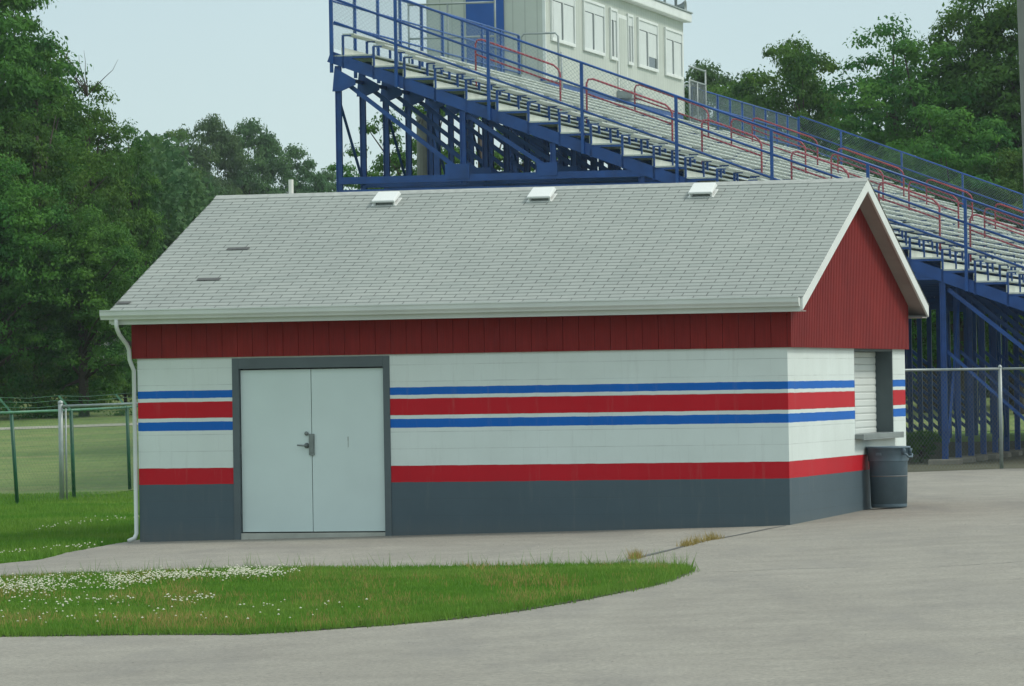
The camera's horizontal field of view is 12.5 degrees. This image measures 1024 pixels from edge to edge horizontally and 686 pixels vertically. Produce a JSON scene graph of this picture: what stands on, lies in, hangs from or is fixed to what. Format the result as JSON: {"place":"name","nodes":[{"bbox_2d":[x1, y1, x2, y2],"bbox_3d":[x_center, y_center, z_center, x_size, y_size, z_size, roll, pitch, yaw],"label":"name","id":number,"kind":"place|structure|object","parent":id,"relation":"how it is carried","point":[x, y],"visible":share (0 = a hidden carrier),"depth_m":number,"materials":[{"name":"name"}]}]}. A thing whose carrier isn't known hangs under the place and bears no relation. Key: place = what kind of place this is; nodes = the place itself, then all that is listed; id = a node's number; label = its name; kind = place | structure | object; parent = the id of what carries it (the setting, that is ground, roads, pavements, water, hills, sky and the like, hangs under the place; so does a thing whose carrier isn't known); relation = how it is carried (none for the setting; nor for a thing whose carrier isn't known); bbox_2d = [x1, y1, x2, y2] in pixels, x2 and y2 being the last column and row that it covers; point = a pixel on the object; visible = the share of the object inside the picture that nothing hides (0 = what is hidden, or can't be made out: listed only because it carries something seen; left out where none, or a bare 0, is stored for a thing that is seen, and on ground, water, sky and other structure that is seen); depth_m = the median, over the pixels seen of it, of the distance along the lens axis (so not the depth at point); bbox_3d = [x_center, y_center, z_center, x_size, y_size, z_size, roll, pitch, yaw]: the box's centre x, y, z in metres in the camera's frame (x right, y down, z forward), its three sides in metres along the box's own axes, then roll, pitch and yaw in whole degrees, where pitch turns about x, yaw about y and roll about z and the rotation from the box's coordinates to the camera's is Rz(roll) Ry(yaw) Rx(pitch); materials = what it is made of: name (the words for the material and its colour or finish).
{"place":"outdoors","nodes":[
{"label":"outdoors","id":0,"kind":"place"},
{"bbox_2d":[0,423,137,429],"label":"gravel track","id":1,"kind":"structure","parent":0,"point":[38,427],"depth_m":134.82,"materials":[{"name":"grey gravel"}]},
{"bbox_2d":[0,490,139,563],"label":"lawn grass","id":2,"kind":"structure","parent":0,"point":[23,521],"depth_m":67.31,"materials":[{"name":"green plant"}]},
{"bbox_2d":[0,562,688,634],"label":"grass","id":3,"kind":"structure","parent":0,"point":[460,585],"depth_m":41.20,"materials":[{"name":"green plant"}]},
{"bbox_2d":[1,0,1016,190],"label":"sky","id":4,"kind":"structure","parent":0,"point":[180,62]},
{"bbox_2d":[0,468,1023,685],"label":"pavement","id":5,"kind":"structure","parent":0,"point":[818,603],"depth_m":35.03,"materials":[{"name":"concrete"}]},
{"bbox_2d":[9,570,685,634],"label":"grass island","id":6,"kind":"structure","parent":5,"relation":"on","point":[354,625],"depth_m":37.18,"materials":[{"name":"plant"}]},
{"bbox_2d":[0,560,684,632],"bbox_3d":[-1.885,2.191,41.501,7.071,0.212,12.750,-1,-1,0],"label":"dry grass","id":7,"kind":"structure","parent":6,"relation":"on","point":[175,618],"depth_m":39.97,"materials":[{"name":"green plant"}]},
{"bbox_2d":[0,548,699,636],"bbox_3d":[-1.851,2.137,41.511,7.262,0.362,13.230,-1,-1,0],"label":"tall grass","id":8,"kind":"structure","parent":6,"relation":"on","point":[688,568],"depth_m":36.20,"materials":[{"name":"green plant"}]},
{"bbox_2d":[9,570,692,635],"bbox_3d":[-2.631,2.259,38.094,13.634,0.217,6.000,-1,-1,-31],"label":"island edge","id":9,"kind":"object","parent":5,"relation":"on","point":[398,623],"visible":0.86,"depth_m":36.40,"materials":[{"name":"soil"}]},
{"bbox_2d":[99,178,928,542],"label":"concession building","id":10,"kind":"structure","parent":5,"relation":"on","point":[511,360],"depth_m":57.95,"materials":[{"name":"paint"}]},
{"bbox_2d":[240,369,314,531],"bbox_3d":[-2.921,1.341,58.161,0.973,2.020,0.103,-1,-1,16],"label":"door","id":11,"kind":"structure","parent":10,"relation":"in","point":[277,438],"depth_m":58.17,"materials":[{"name":"paint"}]},
{"bbox_2d":[288,180,293,192],"bbox_3d":[-2.952,-1.904,62.459,0.066,0.560,0.066,-1,-1,0],"label":"vent pipe","id":12,"kind":"object","parent":10,"relation":"on","point":[290,184],"visible":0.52,"depth_m":62.43,"materials":[{"name":"plastic"}]},
{"bbox_2d":[311,368,384,531],"bbox_3d":[-2.022,1.325,57.946,0.942,2.020,0.040,-1,-1,16],"label":"door","id":13,"kind":"structure","parent":10,"relation":"in","point":[348,418],"depth_m":57.93,"materials":[{"name":"paint"}]},
{"bbox_2d":[371,191,401,206],"bbox_3d":[-1.649,-1.893,61.279,0.340,0.107,0.334,-1,20,15],"label":"roof vent","id":14,"kind":"object","parent":10,"relation":"on","point":[389,198],"visible":1,"depth_m":61.20,"materials":[{"name":"grey metal"}]},
{"bbox_2d":[526,187,556,202],"bbox_3d":[0.384,-1.930,60.715,0.340,0.107,0.334,-1,20,16],"label":"roof vent","id":15,"kind":"object","parent":10,"relation":"on","point":[541,194],"visible":1,"depth_m":60.64,"materials":[{"name":"grey metal"}]},
{"bbox_2d":[688,183,718,197],"bbox_3d":[2.455,-1.967,60.141,0.340,0.107,0.334,-1,20,15],"label":"roof vent","id":16,"kind":"object","parent":10,"relation":"on","point":[703,190],"visible":1,"depth_m":60.06,"materials":[{"name":"grey metal"}]},
{"bbox_2d":[854,349,892,433],"bbox_3d":[4.621,0.630,61.648,0.316,1.220,2.626,-1,-1,15],"label":"window frame","id":17,"kind":"structure","parent":10,"relation":"in","point":[883,357],"depth_m":62.87,"materials":[{"name":"grey metal"}]},
{"bbox_2d":[14,491,1018,685],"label":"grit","id":18,"kind":"object","parent":5,"relation":"on","point":[601,597],"visible":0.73,"depth_m":36.36,"materials":[{"name":"stone"}]},
{"bbox_2d":[625,529,724,559],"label":"dry weeds","id":19,"kind":"object","parent":5,"relation":"on","point":[689,542],"visible":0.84,"depth_m":50.84,"materials":[{"name":"plant"}]},
{"bbox_2d":[616,525,786,562],"bbox_3d":[2.102,2.192,51.359,0.242,0.042,10.254,-1,-1,13],"label":"pavement joint","id":20,"kind":"object","parent":5,"relation":"on","point":[697,542],"visible":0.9,"depth_m":49.85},
{"bbox_2d":[866,446,912,507],"bbox_3d":[4.913,1.746,60.936,0.580,0.797,0.580,-1,-1,-10],"label":"rubbish bin","id":21,"kind":"object","parent":5,"relation":"on","point":[888,466],"visible":1,"depth_m":60.72,"materials":[{"name":"metal"}]},
{"bbox_2d":[905,365,1023,470],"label":"chain link fence","id":22,"kind":"object","parent":5,"relation":"on","point":[1000,409],"visible":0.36,"depth_m":84.82,"materials":[{"name":"metal"}]},
{"bbox_2d":[1017,0,1023,181],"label":"light pole","id":23,"kind":"object","parent":5,"relation":"on","point":[1020,10],"depth_m":84.15,"materials":[{"name":"grey metal"}]},
{"bbox_2d":[0,394,1023,498],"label":"mown field","id":24,"kind":"structure","parent":0,"point":[27,463],"depth_m":115.53,"materials":[{"name":"green plant"}]},
{"bbox_2d":[0,358,32,410],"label":"shrub","id":25,"kind":"object","parent":24,"relation":"on","point":[20,366],"visible":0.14,"depth_m":152.58,"materials":[{"name":"green plant"}]},
{"bbox_2d":[12,355,72,403],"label":"shrub","id":26,"kind":"object","parent":24,"relation":"on","point":[46,375],"visible":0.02,"depth_m":153.58,"materials":[{"name":"green plant"}]},
{"bbox_2d":[0,149,91,418],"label":"broadleaf tree","id":27,"kind":"object","parent":24,"relation":"on","point":[16,213],"visible":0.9,"depth_m":143.24,"materials":[{"name":"green plant"}]},
{"bbox_2d":[0,0,93,231],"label":"broadleaf tree","id":28,"kind":"object","parent":24,"relation":"on","point":[21,81],"visible":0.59,"depth_m":150.34,"materials":[{"name":"green plant"}]},
{"bbox_2d":[0,195,152,418],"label":"broadleaf tree","id":29,"kind":"object","parent":24,"relation":"on","point":[84,264],"visible":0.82,"depth_m":143.19,"materials":[{"name":"green plant"}]},
{"bbox_2d":[58,357,128,393],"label":"shrub","id":30,"kind":"object","parent":24,"relation":"on","point":[119,383],"visible":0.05,"depth_m":153.01,"materials":[{"name":"green plant"}]},
{"bbox_2d":[58,400,138,499],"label":"grey fence","id":31,"kind":"object","parent":24,"relation":"on","point":[61,406],"visible":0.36,"depth_m":84.74,"materials":[{"name":"metal"}]},
{"bbox_2d":[65,77,144,362],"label":"broadleaf tree","id":32,"kind":"object","parent":24,"relation":"on","point":[119,194],"visible":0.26,"depth_m":159.91,"materials":[{"name":"green plant"}]},
{"bbox_2d":[99,331,136,393],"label":"shed","id":33,"kind":"structure","parent":24,"relation":"on","point":[108,343],"depth_m":167.97,"materials":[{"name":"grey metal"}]},
{"bbox_2d":[111,370,137,402],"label":"shrub","id":34,"kind":"object","parent":24,"relation":"on","point":[128,377],"visible":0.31,"depth_m":154.69,"materials":[{"name":"green plant"}]},
{"bbox_2d":[893,0,1023,405],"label":"broadleaf tree","id":35,"kind":"object","parent":24,"relation":"on","point":[948,22],"visible":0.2,"depth_m":174.85,"materials":[{"name":"green plant"}]},
{"bbox_2d":[86,381,1023,546],"bbox_3d":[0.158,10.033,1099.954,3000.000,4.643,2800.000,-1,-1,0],"label":"ground","id":36,"kind":"structure","parent":0,"point":[989,437],"depth_m":134.15,"materials":[{"name":"green plant"}]},
{"bbox_2d":[0,6,87,402],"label":"broadleaf tree","id":37,"kind":"object","parent":36,"relation":"on","point":[35,49],"visible":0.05,"depth_m":157.75,"materials":[{"name":"green plant"}]},
{"bbox_2d":[0,49,102,341],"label":"broadleaf tree","id":38,"kind":"object","parent":36,"relation":"on","point":[63,125],"visible":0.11,"depth_m":156.10,"materials":[{"name":"green plant"}]},
{"bbox_2d":[64,53,117,95],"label":"dead branch","id":39,"kind":"object","parent":38,"relation":"attached to","point":[85,90],"visible":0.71,"depth_m":156.11,"materials":[{"name":"grey wood"}]},
{"bbox_2d":[0,392,138,502],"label":"green fence","id":40,"kind":"object","parent":36,"relation":"on","point":[71,434],"visible":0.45,"depth_m":86.07,"materials":[{"name":"metal"}]},
{"bbox_2d":[0,99,141,414],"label":"broadleaf tree","id":41,"kind":"object","parent":36,"relation":"on","point":[31,150],"visible":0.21,"depth_m":148.39,"materials":[{"name":"green plant"}]},
{"bbox_2d":[100,119,170,397],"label":"broadleaf tree","id":42,"kind":"object","parent":36,"relation":"on","point":[139,206],"visible":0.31,"depth_m":163.91,"materials":[{"name":"green plant"}]},
{"bbox_2d":[133,191,177,265],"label":"broadleaf tree","id":43,"kind":"object","parent":36,"relation":"on","point":[161,229],"visible":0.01,"depth_m":175.38,"materials":[{"name":"green plant"}]},
{"bbox_2d":[127,129,215,190],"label":"broadleaf tree","id":44,"kind":"object","parent":36,"relation":"on","point":[181,135],"visible":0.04,"depth_m":328.55,"materials":[{"name":"green plant"}]},
{"bbox_2d":[0,515,367,622],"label":"clover flowers","id":45,"kind":"object","parent":36,"relation":"on","point":[184,574],"visible":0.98,"depth_m":44.96,"materials":[{"name":"white plant"}]},
{"bbox_2d":[185,165,233,201],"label":"broadleaf tree","id":46,"kind":"object","parent":36,"relation":"on","point":[219,191],"visible":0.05,"depth_m":299.59,"materials":[{"name":"green plant"}]},
{"bbox_2d":[169,113,251,194],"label":"broadleaf tree","id":47,"kind":"object","parent":36,"relation":"on","point":[221,141],"visible":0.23,"depth_m":333.68,"materials":[{"name":"green plant"}]},
{"bbox_2d":[202,117,294,194],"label":"broadleaf tree","id":48,"kind":"object","parent":36,"relation":"on","point":[266,146],"visible":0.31,"depth_m":338.48,"materials":[{"name":"green plant"}]},
{"bbox_2d":[252,142,328,193],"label":"broadleaf tree","id":49,"kind":"object","parent":36,"relation":"on","point":[303,171],"visible":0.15,"depth_m":344.32,"materials":[{"name":"green plant"}]},
{"bbox_2d":[294,168,359,192],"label":"broadleaf tree","id":50,"kind":"object","parent":36,"relation":"on","point":[332,180],"visible":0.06,"depth_m":349.45,"materials":[{"name":"green plant"}]},
{"bbox_2d":[325,161,398,191],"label":"broadleaf tree","id":51,"kind":"object","parent":36,"relation":"on","point":[348,169],"visible":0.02,"depth_m":189.24,"materials":[{"name":"green plant"}]},
{"bbox_2d":[343,104,459,189],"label":"broadleaf tree","id":52,"kind":"object","parent":36,"relation":"on","point":[395,165],"visible":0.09,"depth_m":185.31,"materials":[{"name":"green plant"}]},
{"bbox_2d":[390,109,570,175],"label":"broadleaf tree","id":53,"kind":"object","parent":36,"relation":"on","point":[497,155],"visible":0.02,"depth_m":189.94,"materials":[{"name":"green plant"}]},
{"bbox_2d":[7,87,1023,398],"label":"distant wood","id":54,"kind":"object","parent":36,"relation":"on","point":[187,201],"visible":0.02,"depth_m":174.90,"materials":[{"name":"green plant"}]},
{"bbox_2d":[327,0,1023,464],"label":"grandstand","id":55,"kind":"object","parent":36,"relation":"on","point":[969,264],"visible":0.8,"depth_m":95.30,"materials":[{"name":"metal"}]},
{"bbox_2d":[407,0,706,174],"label":"press box","id":56,"kind":"object","parent":55,"relation":"on","point":[640,40],"visible":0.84,"depth_m":116.75,"materials":[{"name":"white metal siding"},{"name":"glass"},{"name":"blue painted metal"}]},
{"bbox_2d":[466,0,504,70],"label":"door","id":57,"kind":"structure","parent":56,"relation":"in","point":[481,13],"depth_m":111.83,"materials":[{"name":"blue paint"}]},
{"bbox_2d":[550,0,575,47],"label":"window","id":58,"kind":"structure","parent":56,"relation":"in","point":[562,12],"depth_m":113.32,"materials":[{"name":"white glass"}]},
{"bbox_2d":[582,0,605,56],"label":"window","id":59,"kind":"structure","parent":56,"relation":"in","point":[593,13],"depth_m":116.66,"materials":[{"name":"white glass"}]},
{"bbox_2d":[609,7,617,60],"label":"window","id":60,"kind":"structure","parent":56,"relation":"in","point":[613,13],"depth_m":118.90,"materials":[{"name":"white glass"}]},
{"bbox_2d":[617,14,627,90],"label":"door","id":61,"kind":"structure","parent":56,"relation":"in","point":[622,67],"depth_m":119.83,"materials":[{"name":"white"}]},
{"bbox_2d":[626,13,633,65],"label":"window","id":62,"kind":"structure","parent":56,"relation":"in","point":[630,18],"depth_m":120.86,"materials":[{"name":"white glass"}]},
{"bbox_2d":[637,17,658,72],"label":"window","id":63,"kind":"structure","parent":56,"relation":"in","point":[647,31],"depth_m":123.03,"materials":[{"name":"white glass"}]},
{"bbox_2d":[664,27,682,79],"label":"window","id":64,"kind":"structure","parent":56,"relation":"in","point":[673,39],"depth_m":126.32,"materials":[{"name":"white glass"}]},
{"bbox_2d":[663,0,686,9],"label":"roof loudspeaker","id":65,"kind":"object","parent":56,"relation":"on","point":[683,5],"visible":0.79,"depth_m":127.40,"materials":[{"name":"grey metal"}]},
{"bbox_2d":[683,76,758,129],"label":"broadleaf tree","id":66,"kind":"object","parent":36,"relation":"on","point":[722,90],"visible":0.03,"depth_m":195.97,"materials":[{"name":"green plant"}]},
{"bbox_2d":[684,58,767,127],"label":"broadleaf tree","id":67,"kind":"object","parent":36,"relation":"on","point":[698,75],"visible":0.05,"depth_m":204.66,"materials":[{"name":"green plant"}]},
{"bbox_2d":[710,49,861,157],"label":"broadleaf tree","id":68,"kind":"object","parent":36,"relation":"on","point":[829,66],"visible":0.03,"depth_m":188.35,"materials":[{"name":"green plant"}]},
{"bbox_2d":[720,30,852,161],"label":"broadleaf tree","id":69,"kind":"object","parent":36,"relation":"on","point":[792,57],"visible":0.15,"depth_m":185.42,"materials":[{"name":"green plant"}]},
{"bbox_2d":[813,12,924,172],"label":"broadleaf tree","id":70,"kind":"object","parent":36,"relation":"on","point":[892,75],"visible":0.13,"depth_m":179.35,"materials":[{"name":"green plant"}]},
{"bbox_2d":[825,32,1021,407],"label":"broadleaf tree","id":71,"kind":"object","parent":36,"relation":"on","point":[942,51],"visible":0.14,"depth_m":174.46,"materials":[{"name":"green plant"}]},
{"bbox_2d":[875,145,977,412],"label":"broadleaf tree","id":72,"kind":"object","parent":36,"relation":"on","point":[914,345],"visible":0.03,"depth_m":169.24,"materials":[{"name":"green plant"}]},
{"bbox_2d":[873,99,1023,413],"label":"broadleaf tree","id":73,"kind":"object","parent":36,"relation":"on","point":[964,163],"visible":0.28,"depth_m":166.94,"materials":[{"name":"green plant"}]},
{"bbox_2d":[939,0,1022,198],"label":"broadleaf tree","id":74,"kind":"object","parent":36,"relation":"on","point":[991,85],"visible":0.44,"depth_m":172.96,"materials":[{"name":"green plant"}]},
{"bbox_2d":[961,146,1023,413],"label":"broadleaf tree","id":75,"kind":"object","parent":36,"relation":"on","point":[1012,158],"visible":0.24,"depth_m":165.59,"materials":[{"name":"green plant"}]},
{"bbox_2d":[908,441,1023,471],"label":"bare earth","id":76,"kind":"structure","parent":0,"point":[965,465],"depth_m":92.18,"materials":[{"name":"soil"}]},
{"bbox_2d":[416,114,427,174],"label":"utility pole","id":77,"kind":"object","parent":76,"relation":"on","point":[422,159],"visible":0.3,"depth_m":103.89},
{"bbox_2d":[906,429,941,462],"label":"shrub","id":78,"kind":"object","parent":76,"relation":"on","point":[917,442],"visible":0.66,"depth_m":92.86,"materials":[{"name":"green plant"}]}
]}

